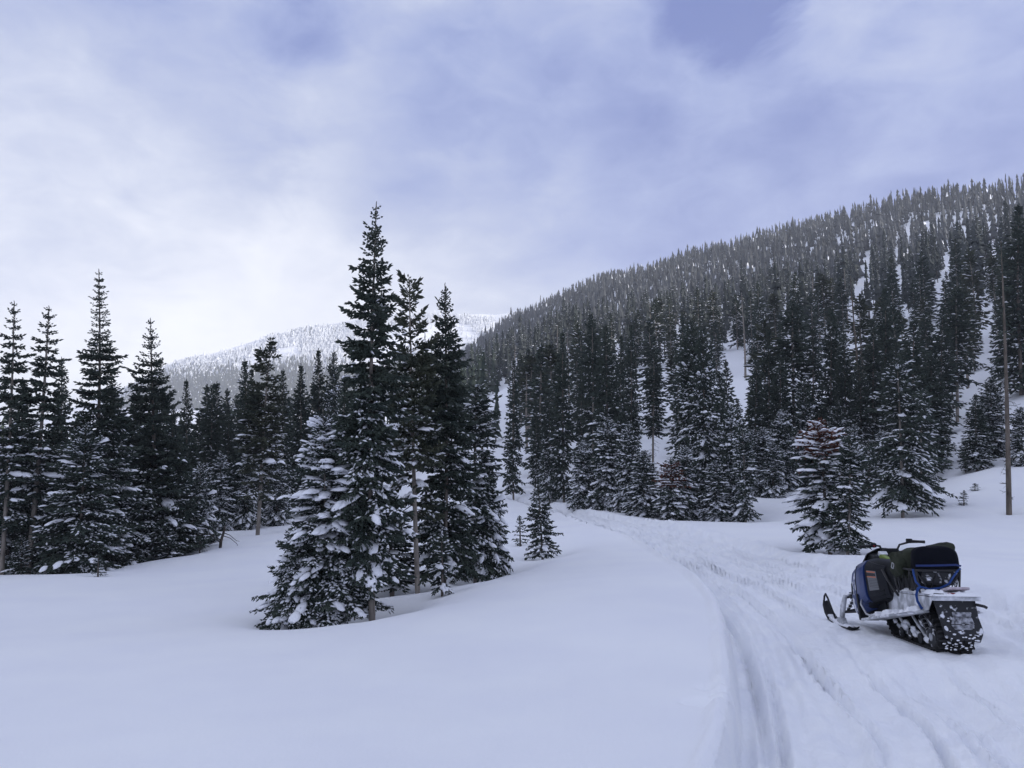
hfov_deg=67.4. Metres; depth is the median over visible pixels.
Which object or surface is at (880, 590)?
snowmobile
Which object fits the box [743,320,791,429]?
mountainside conifer
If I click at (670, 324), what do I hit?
mountainside conifer
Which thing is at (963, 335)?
conifer tree
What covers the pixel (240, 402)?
dark fir
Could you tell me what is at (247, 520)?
snowy fir
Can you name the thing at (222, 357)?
frosted forest
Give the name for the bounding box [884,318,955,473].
dark fir
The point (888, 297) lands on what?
mountainside conifer
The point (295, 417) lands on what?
dark fir
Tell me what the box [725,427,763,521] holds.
dark fir
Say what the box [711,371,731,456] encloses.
dark fir
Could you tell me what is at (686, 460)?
snowy fir
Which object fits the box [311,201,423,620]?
tall fir
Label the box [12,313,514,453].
hill
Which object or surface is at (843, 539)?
young fir
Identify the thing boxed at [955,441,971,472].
young fir
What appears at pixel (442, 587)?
sapling
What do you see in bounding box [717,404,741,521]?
snowy fir
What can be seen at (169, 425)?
dark fir
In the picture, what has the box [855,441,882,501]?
young fir
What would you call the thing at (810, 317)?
mountainside conifer
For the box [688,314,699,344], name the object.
mountainside conifer
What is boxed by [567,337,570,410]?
dead trunk
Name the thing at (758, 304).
mountainside conifer
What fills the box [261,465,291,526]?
snowy fir
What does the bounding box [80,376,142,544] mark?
dense fir
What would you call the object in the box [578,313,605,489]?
conifer tree
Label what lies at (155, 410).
dark fir
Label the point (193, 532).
dense fir
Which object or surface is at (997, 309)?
mountainside conifer
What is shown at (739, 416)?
dark fir
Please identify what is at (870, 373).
mountainside conifer
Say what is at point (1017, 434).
snowy fir
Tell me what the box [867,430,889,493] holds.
snowy fir
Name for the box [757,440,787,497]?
snowy fir
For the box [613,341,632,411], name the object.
mountainside conifer
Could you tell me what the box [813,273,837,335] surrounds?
mountainside conifer
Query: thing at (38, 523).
snowy fir
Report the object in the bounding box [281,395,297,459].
dark fir
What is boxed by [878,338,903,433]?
dark fir
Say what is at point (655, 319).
mountainside conifer
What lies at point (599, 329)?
mountainside conifer
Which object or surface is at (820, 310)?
mountainside conifer
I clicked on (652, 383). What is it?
conifer tree
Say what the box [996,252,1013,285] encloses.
mountainside conifer
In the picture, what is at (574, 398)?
mountainside conifer
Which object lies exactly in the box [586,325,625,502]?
dark fir
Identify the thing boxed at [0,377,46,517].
slim fir
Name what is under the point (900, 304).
mountainside conifer
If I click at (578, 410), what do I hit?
dark fir
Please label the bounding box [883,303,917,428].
mountainside conifer
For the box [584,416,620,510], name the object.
snowy fir
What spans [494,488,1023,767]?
trail
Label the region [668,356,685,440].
mountainside conifer
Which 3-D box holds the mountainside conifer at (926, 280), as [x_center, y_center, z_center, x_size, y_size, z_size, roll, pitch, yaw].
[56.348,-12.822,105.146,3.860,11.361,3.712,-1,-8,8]
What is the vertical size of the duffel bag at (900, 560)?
0.458 m
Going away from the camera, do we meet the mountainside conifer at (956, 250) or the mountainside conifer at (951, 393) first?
the mountainside conifer at (951, 393)
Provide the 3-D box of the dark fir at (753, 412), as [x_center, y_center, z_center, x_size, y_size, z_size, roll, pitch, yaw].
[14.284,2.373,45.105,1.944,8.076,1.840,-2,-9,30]
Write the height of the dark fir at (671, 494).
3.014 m
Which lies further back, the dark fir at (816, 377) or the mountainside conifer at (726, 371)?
the mountainside conifer at (726, 371)
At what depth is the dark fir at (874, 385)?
47.29 m
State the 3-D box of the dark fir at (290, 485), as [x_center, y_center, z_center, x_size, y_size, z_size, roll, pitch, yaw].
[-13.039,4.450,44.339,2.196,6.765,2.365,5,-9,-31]
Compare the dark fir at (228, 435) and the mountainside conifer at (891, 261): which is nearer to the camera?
the dark fir at (228, 435)
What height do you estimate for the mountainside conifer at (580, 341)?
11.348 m
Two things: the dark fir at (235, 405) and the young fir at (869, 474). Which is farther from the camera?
the dark fir at (235, 405)
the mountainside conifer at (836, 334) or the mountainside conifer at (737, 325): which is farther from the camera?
the mountainside conifer at (737, 325)
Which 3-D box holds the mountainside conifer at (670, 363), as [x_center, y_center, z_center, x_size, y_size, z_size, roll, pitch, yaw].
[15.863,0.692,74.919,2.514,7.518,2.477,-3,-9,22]
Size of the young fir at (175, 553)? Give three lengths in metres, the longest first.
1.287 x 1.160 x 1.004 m
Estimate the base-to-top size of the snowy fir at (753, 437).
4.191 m
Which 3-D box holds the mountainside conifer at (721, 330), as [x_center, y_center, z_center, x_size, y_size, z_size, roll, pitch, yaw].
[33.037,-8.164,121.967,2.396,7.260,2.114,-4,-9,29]
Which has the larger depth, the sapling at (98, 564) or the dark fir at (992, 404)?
the dark fir at (992, 404)
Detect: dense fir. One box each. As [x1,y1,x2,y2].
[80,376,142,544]
[151,441,219,552]
[399,284,492,586]
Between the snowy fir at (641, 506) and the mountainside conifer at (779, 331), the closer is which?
the snowy fir at (641, 506)
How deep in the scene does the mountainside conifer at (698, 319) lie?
122.70 m
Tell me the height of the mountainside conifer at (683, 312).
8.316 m
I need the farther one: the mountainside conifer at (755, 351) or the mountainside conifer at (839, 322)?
the mountainside conifer at (839, 322)
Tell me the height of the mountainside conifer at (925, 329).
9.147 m
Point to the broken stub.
(221, 539)
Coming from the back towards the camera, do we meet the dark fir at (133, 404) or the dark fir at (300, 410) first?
the dark fir at (133, 404)
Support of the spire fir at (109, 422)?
on the snow field
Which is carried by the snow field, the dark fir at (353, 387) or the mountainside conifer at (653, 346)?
the dark fir at (353, 387)
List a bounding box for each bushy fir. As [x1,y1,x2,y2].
[0,436,35,574]
[184,462,218,543]
[249,522,340,629]
[337,582,384,624]
[449,456,513,583]
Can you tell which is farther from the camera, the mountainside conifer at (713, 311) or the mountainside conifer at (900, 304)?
the mountainside conifer at (713, 311)
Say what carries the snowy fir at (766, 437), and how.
on the snow field
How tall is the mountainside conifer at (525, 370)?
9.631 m
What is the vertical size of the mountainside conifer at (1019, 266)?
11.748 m
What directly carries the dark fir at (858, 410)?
on the snow field
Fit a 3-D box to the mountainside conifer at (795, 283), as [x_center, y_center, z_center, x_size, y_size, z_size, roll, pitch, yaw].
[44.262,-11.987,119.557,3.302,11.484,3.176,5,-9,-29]
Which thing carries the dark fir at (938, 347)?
on the snow field
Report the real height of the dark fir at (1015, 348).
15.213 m
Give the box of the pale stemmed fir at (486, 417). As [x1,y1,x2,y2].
[448,383,515,582]
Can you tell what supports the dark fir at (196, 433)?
on the snow field
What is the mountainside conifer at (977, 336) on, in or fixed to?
on the mountainside
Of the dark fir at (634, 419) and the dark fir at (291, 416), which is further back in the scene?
the dark fir at (291, 416)
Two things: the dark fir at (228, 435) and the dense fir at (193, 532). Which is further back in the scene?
the dark fir at (228, 435)
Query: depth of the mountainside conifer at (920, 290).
99.32 m
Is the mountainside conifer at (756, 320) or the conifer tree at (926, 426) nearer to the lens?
the conifer tree at (926, 426)
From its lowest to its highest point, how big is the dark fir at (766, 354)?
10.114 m
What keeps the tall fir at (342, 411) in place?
on the snow field
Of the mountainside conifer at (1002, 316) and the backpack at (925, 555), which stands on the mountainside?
the mountainside conifer at (1002, 316)
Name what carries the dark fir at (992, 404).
on the snow field
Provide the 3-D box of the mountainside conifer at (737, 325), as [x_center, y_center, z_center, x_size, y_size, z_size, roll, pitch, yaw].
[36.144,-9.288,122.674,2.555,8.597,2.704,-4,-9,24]
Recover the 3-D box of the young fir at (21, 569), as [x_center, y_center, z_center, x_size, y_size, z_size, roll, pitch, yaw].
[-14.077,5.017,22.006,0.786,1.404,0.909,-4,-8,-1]
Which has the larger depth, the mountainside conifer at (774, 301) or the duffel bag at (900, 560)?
the mountainside conifer at (774, 301)
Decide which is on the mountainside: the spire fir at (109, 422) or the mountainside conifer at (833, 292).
the mountainside conifer at (833, 292)
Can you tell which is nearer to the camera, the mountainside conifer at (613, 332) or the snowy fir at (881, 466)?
the snowy fir at (881, 466)
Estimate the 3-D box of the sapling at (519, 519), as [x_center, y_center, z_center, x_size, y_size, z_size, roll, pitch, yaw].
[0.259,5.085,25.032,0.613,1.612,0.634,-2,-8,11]
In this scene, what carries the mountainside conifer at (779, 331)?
on the mountainside
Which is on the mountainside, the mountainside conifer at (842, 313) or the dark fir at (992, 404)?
the mountainside conifer at (842, 313)
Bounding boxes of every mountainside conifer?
[514,354,525,423]
[515,353,525,394]
[517,347,533,428]
[518,354,542,438]
[520,343,556,472]
[524,358,550,453]
[537,343,569,445]
[568,323,586,392]
[568,366,590,433]
[569,314,577,372]
[569,328,589,421]
[569,346,580,430]
[570,324,577,389]
[571,327,613,456]
[597,326,606,374]
[605,324,613,376]
[608,315,618,365]
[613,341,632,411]
[628,317,642,365]
[633,321,643,361]
[634,309,644,357]
[636,318,669,428]
[646,333,660,374]
[648,298,666,363]
[653,297,665,356]
[660,296,677,358]
[663,316,677,368]
[663,353,679,413]
[664,345,684,457]
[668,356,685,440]
[670,313,687,422]
[677,309,687,347]
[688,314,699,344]
[692,288,708,346]
[704,290,723,351]
[708,319,725,378]
[717,311,726,349]
[717,361,740,431]
[727,293,743,349]
[730,300,746,347]
[743,288,756,354]
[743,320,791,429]
[745,348,761,423]
[750,282,766,347]
[750,306,763,365]
[752,282,766,350]
[762,293,784,345]
[776,312,786,356]
[776,330,786,379]
[788,272,806,331]
[790,289,807,367]
[801,292,825,374]
[810,290,826,324]
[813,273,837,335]
[813,286,826,358]
[822,314,859,420]
[826,277,842,323]
[833,277,853,337]
[835,312,846,350]
[841,293,876,386]
[857,290,867,322]
[862,336,880,383]
[872,297,886,338]
[879,294,901,341]
[883,269,903,326]
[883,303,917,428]
[884,253,903,320]
[893,312,921,381]
[895,281,905,318]
[907,279,917,321]
[911,251,940,321]
[911,264,936,330]
[915,296,936,354]
[916,310,938,381]
[919,335,951,420]
[922,265,940,314]
[935,280,951,332]
[939,332,967,408]
[941,272,955,308]
[945,252,963,314]
[946,286,982,388]
[947,239,967,284]
[958,247,990,344]
[962,286,982,346]
[962,292,986,370]
[983,240,999,302]
[983,255,998,299]
[987,299,1013,381]
[993,265,1001,301]
[994,294,1008,330]
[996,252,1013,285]
[997,294,1012,359]
[1012,239,1023,304]
[1012,274,1023,363]
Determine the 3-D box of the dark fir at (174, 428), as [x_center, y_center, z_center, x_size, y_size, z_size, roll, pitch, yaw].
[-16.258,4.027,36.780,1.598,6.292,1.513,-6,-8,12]
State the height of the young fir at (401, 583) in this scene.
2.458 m
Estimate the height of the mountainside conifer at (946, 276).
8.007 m
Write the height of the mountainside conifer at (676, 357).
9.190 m
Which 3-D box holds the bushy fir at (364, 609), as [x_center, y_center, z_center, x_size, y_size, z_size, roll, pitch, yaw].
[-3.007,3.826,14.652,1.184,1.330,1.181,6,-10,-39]
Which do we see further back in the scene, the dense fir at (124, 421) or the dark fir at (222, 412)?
the dark fir at (222, 412)
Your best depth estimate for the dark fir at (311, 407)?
48.76 m
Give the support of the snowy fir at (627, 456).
on the snow field
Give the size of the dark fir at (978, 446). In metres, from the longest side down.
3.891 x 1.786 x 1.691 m
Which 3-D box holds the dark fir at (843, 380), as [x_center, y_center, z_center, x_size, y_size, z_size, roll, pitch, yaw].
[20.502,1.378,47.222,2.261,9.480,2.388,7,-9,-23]
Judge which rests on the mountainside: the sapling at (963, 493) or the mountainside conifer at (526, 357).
the mountainside conifer at (526, 357)
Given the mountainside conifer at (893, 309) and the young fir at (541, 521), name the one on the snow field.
the young fir at (541, 521)
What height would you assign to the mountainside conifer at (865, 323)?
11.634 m
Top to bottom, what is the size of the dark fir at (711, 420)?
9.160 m
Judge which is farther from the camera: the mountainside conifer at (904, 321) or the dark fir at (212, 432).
the mountainside conifer at (904, 321)
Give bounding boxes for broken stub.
[207,525,237,547]
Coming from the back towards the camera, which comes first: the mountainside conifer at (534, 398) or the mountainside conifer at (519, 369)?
the mountainside conifer at (519, 369)
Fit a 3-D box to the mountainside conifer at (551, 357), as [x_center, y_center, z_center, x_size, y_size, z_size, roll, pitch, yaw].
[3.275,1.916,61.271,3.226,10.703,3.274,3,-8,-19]
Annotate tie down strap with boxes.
[912,564,960,609]
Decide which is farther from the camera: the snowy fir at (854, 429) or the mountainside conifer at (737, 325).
the mountainside conifer at (737, 325)
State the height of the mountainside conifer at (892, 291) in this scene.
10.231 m
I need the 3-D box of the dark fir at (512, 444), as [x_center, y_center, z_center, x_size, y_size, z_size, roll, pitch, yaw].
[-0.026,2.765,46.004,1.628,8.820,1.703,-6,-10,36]
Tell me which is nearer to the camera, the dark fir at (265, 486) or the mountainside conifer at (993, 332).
the dark fir at (265, 486)
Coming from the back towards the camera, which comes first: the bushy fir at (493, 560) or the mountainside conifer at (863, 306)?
the mountainside conifer at (863, 306)
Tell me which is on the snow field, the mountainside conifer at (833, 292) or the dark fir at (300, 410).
the dark fir at (300, 410)
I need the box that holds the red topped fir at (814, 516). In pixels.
[782,417,870,554]
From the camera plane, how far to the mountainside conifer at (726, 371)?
54.44 m
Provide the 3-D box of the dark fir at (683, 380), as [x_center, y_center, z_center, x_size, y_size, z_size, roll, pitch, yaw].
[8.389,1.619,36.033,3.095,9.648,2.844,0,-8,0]
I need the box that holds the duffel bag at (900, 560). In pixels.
[889,542,954,577]
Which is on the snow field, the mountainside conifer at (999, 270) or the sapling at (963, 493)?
the sapling at (963, 493)
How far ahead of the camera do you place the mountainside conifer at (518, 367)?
105.56 m
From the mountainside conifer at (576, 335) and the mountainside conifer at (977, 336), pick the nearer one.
the mountainside conifer at (977, 336)
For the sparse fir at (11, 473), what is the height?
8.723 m
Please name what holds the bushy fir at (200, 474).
on the snow field
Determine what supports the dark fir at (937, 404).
on the snow field
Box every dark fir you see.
[45,357,75,521]
[123,383,147,432]
[126,404,147,485]
[144,409,165,447]
[155,400,188,465]
[162,408,182,451]
[176,378,200,493]
[187,411,209,477]
[191,384,218,465]
[196,384,229,512]
[199,382,232,512]
[213,404,232,459]
[217,409,238,513]
[219,389,234,416]
[226,359,267,522]
[227,393,241,451]
[230,386,243,492]
[234,369,265,515]
[259,415,281,512]
[265,406,298,503]
[266,369,297,518]
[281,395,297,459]
[285,363,310,515]
[289,382,305,490]
[290,383,318,506]
[295,408,322,491]
[307,348,327,485]
[318,352,346,482]
[347,384,366,476]
[501,360,529,499]
[526,399,543,485]
[535,391,561,501]
[546,331,578,502]
[572,357,586,478]
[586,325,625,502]
[614,336,629,471]
[622,322,643,458]
[650,457,694,520]
[662,319,724,498]
[679,326,727,507]
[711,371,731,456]
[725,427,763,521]
[731,398,747,492]
[741,358,768,447]
[754,328,776,434]
[765,353,795,469]
[790,379,815,487]
[794,326,829,441]
[817,306,844,435]
[823,399,849,456]
[829,331,859,438]
[846,359,875,452]
[858,316,888,440]
[868,286,899,442]
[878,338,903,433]
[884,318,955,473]
[917,353,958,471]
[927,305,962,434]
[928,369,952,458]
[955,394,998,471]
[966,377,1014,458]
[984,203,1023,395]
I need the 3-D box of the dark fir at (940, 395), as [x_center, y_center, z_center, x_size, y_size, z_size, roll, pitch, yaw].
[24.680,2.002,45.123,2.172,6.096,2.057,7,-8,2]
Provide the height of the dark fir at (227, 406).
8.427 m
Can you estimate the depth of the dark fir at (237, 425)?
53.45 m
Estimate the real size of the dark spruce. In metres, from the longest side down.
9.147 x 3.683 x 3.672 m
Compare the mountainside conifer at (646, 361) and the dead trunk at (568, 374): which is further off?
the dead trunk at (568, 374)
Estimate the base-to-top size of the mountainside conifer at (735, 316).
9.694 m
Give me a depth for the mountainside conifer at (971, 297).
77.80 m
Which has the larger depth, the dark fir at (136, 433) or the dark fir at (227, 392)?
the dark fir at (227, 392)
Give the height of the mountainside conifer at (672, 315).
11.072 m
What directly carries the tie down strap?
attached to the snowmobile
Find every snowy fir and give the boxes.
[24,453,67,571]
[29,424,124,573]
[96,439,164,567]
[206,453,238,531]
[229,450,265,530]
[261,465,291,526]
[268,407,393,629]
[563,440,599,512]
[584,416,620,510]
[609,424,642,512]
[621,450,664,517]
[660,445,704,520]
[695,460,743,521]
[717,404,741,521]
[744,429,764,497]
[749,427,783,497]
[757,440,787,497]
[769,409,802,491]
[797,436,835,487]
[839,424,867,487]
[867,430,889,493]
[876,441,911,491]
[1002,407,1023,466]
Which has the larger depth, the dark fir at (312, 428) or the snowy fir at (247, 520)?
the dark fir at (312, 428)
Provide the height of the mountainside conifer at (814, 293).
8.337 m
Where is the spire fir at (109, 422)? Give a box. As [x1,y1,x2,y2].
[32,269,141,568]
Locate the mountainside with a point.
(734, 358)
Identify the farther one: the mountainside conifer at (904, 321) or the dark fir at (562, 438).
the mountainside conifer at (904, 321)
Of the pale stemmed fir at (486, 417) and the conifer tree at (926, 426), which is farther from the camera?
the conifer tree at (926, 426)
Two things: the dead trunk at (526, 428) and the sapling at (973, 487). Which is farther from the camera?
the dead trunk at (526, 428)
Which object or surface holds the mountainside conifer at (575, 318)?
on the mountainside
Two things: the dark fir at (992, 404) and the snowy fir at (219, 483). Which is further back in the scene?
the dark fir at (992, 404)
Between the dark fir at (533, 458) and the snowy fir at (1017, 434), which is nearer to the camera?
the snowy fir at (1017, 434)
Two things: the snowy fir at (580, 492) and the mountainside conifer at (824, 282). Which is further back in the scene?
the mountainside conifer at (824, 282)
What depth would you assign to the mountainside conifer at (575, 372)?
72.10 m
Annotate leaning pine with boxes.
[229,337,289,534]
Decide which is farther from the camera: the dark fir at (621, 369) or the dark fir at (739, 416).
the dark fir at (621, 369)
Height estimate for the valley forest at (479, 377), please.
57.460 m
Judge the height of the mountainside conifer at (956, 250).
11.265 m
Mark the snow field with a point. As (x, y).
(592, 645)
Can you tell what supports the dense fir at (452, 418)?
on the snow field
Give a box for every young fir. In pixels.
[1,534,35,574]
[151,527,189,559]
[375,515,425,596]
[524,482,563,560]
[822,434,873,554]
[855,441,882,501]
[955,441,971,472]
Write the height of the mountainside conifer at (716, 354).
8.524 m
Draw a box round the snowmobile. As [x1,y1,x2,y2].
[823,539,987,653]
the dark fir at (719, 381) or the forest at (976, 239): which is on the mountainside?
the forest at (976, 239)
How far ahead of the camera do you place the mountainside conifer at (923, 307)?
81.11 m
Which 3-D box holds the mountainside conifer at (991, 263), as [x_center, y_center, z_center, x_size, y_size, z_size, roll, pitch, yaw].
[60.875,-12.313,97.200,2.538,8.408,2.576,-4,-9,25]
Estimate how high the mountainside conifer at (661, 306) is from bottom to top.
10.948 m
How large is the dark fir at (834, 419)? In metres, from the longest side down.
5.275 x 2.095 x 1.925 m
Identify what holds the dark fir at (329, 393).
on the snow field
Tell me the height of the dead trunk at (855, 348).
13.312 m
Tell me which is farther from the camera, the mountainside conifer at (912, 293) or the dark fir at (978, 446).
the mountainside conifer at (912, 293)
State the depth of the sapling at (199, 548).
27.52 m
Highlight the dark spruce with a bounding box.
[122,318,221,559]
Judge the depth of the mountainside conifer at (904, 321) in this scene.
60.66 m
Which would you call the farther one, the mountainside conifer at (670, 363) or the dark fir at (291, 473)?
the mountainside conifer at (670, 363)
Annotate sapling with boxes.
[90,554,107,576]
[193,540,203,552]
[426,534,454,596]
[512,515,529,546]
[958,490,967,505]
[969,483,979,490]
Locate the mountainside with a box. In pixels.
[383,200,1023,486]
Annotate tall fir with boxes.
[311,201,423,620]
[321,374,355,553]
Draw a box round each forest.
[0,332,502,498]
[102,313,493,409]
[109,310,513,398]
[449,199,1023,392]
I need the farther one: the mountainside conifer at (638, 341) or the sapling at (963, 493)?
the mountainside conifer at (638, 341)
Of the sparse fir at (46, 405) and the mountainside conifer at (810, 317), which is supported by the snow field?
the sparse fir at (46, 405)
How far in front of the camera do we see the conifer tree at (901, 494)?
28.64 m
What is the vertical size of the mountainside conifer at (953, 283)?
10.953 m
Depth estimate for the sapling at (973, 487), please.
32.99 m
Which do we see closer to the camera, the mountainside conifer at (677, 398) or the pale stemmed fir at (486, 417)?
the pale stemmed fir at (486, 417)
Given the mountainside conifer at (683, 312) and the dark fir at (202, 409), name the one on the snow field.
the dark fir at (202, 409)
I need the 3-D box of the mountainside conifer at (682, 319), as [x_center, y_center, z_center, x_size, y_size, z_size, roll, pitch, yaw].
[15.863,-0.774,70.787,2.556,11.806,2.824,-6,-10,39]
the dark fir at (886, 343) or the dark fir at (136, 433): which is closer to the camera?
the dark fir at (136, 433)
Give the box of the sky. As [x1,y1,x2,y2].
[0,0,1023,427]
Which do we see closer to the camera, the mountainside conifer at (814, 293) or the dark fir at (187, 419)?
the dark fir at (187, 419)
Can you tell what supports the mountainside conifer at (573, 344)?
on the mountainside
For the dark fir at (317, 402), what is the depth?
43.23 m
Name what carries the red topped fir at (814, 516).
on the snow field
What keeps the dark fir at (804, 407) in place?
on the snow field
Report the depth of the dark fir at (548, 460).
43.81 m
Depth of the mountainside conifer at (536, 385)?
56.39 m
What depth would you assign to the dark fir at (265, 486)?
45.00 m
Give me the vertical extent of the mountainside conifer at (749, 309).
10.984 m
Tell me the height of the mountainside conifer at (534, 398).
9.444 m
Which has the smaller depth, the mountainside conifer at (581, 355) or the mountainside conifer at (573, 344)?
the mountainside conifer at (581, 355)
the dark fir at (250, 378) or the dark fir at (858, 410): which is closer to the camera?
the dark fir at (250, 378)
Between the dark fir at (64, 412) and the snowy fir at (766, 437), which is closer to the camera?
the dark fir at (64, 412)
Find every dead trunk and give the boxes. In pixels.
[522,378,529,451]
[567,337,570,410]
[741,294,748,377]
[846,276,861,397]
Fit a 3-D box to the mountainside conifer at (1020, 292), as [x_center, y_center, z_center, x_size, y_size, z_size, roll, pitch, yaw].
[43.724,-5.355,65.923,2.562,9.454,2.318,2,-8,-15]
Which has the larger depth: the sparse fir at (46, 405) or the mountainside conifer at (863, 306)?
the mountainside conifer at (863, 306)
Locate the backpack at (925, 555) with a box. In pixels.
[911,546,958,585]
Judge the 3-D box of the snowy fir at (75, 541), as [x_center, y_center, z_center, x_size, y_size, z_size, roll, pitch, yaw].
[-12.586,3.553,22.610,2.757,4.828,3.095,6,-10,-38]
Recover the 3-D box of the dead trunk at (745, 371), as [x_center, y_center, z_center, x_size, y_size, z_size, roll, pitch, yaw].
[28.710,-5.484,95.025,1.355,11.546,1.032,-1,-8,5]
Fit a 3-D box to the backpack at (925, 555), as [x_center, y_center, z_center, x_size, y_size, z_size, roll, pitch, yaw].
[5.053,2.166,9.168,0.526,0.455,0.229,-1,-10,5]
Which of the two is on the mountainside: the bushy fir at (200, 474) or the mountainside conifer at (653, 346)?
the mountainside conifer at (653, 346)
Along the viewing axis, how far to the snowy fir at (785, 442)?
42.64 m
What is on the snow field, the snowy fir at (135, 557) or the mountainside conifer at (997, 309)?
the snowy fir at (135, 557)
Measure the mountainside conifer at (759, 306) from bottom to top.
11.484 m
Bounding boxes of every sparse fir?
[0,301,40,574]
[0,307,71,574]
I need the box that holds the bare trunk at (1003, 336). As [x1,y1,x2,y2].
[987,239,1022,514]
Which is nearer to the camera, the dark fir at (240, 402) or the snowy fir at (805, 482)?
the dark fir at (240, 402)
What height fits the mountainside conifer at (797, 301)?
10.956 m
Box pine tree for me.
[373,269,446,593]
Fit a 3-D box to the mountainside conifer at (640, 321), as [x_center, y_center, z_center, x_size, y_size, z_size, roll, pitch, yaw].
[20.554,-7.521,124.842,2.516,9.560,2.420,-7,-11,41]
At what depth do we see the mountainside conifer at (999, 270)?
86.61 m
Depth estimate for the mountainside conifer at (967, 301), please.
66.64 m
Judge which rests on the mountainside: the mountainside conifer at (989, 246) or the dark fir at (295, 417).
the mountainside conifer at (989, 246)
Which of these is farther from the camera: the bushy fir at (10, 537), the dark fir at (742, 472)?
the dark fir at (742, 472)
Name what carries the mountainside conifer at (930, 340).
on the mountainside
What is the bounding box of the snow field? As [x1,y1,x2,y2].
[0,411,1023,767]
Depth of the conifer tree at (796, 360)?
47.60 m
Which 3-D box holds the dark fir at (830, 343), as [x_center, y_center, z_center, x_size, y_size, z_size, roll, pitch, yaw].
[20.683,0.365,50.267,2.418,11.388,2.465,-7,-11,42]
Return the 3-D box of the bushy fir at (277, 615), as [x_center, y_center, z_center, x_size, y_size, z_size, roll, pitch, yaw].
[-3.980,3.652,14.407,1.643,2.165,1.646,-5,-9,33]
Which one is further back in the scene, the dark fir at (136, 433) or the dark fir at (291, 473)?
the dark fir at (291, 473)
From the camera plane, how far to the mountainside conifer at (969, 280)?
82.42 m
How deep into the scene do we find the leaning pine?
32.74 m
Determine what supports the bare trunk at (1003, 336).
on the snow field
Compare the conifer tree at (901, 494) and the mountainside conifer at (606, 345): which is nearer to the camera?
the conifer tree at (901, 494)
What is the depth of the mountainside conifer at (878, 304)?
87.33 m
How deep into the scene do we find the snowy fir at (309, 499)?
14.07 m
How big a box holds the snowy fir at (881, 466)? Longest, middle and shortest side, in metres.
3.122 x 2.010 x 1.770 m
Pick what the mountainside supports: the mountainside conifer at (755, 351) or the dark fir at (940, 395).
the mountainside conifer at (755, 351)
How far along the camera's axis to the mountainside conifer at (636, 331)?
114.52 m
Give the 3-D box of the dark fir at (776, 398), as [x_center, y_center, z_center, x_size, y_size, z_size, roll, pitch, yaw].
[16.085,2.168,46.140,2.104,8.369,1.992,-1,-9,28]
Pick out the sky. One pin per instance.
(221, 165)
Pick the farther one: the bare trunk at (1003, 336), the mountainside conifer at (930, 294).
the mountainside conifer at (930, 294)
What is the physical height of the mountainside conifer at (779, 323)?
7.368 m
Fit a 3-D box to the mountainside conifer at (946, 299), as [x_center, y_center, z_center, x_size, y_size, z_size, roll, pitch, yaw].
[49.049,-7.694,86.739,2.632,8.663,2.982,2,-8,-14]
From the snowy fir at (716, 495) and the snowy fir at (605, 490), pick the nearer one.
the snowy fir at (716, 495)

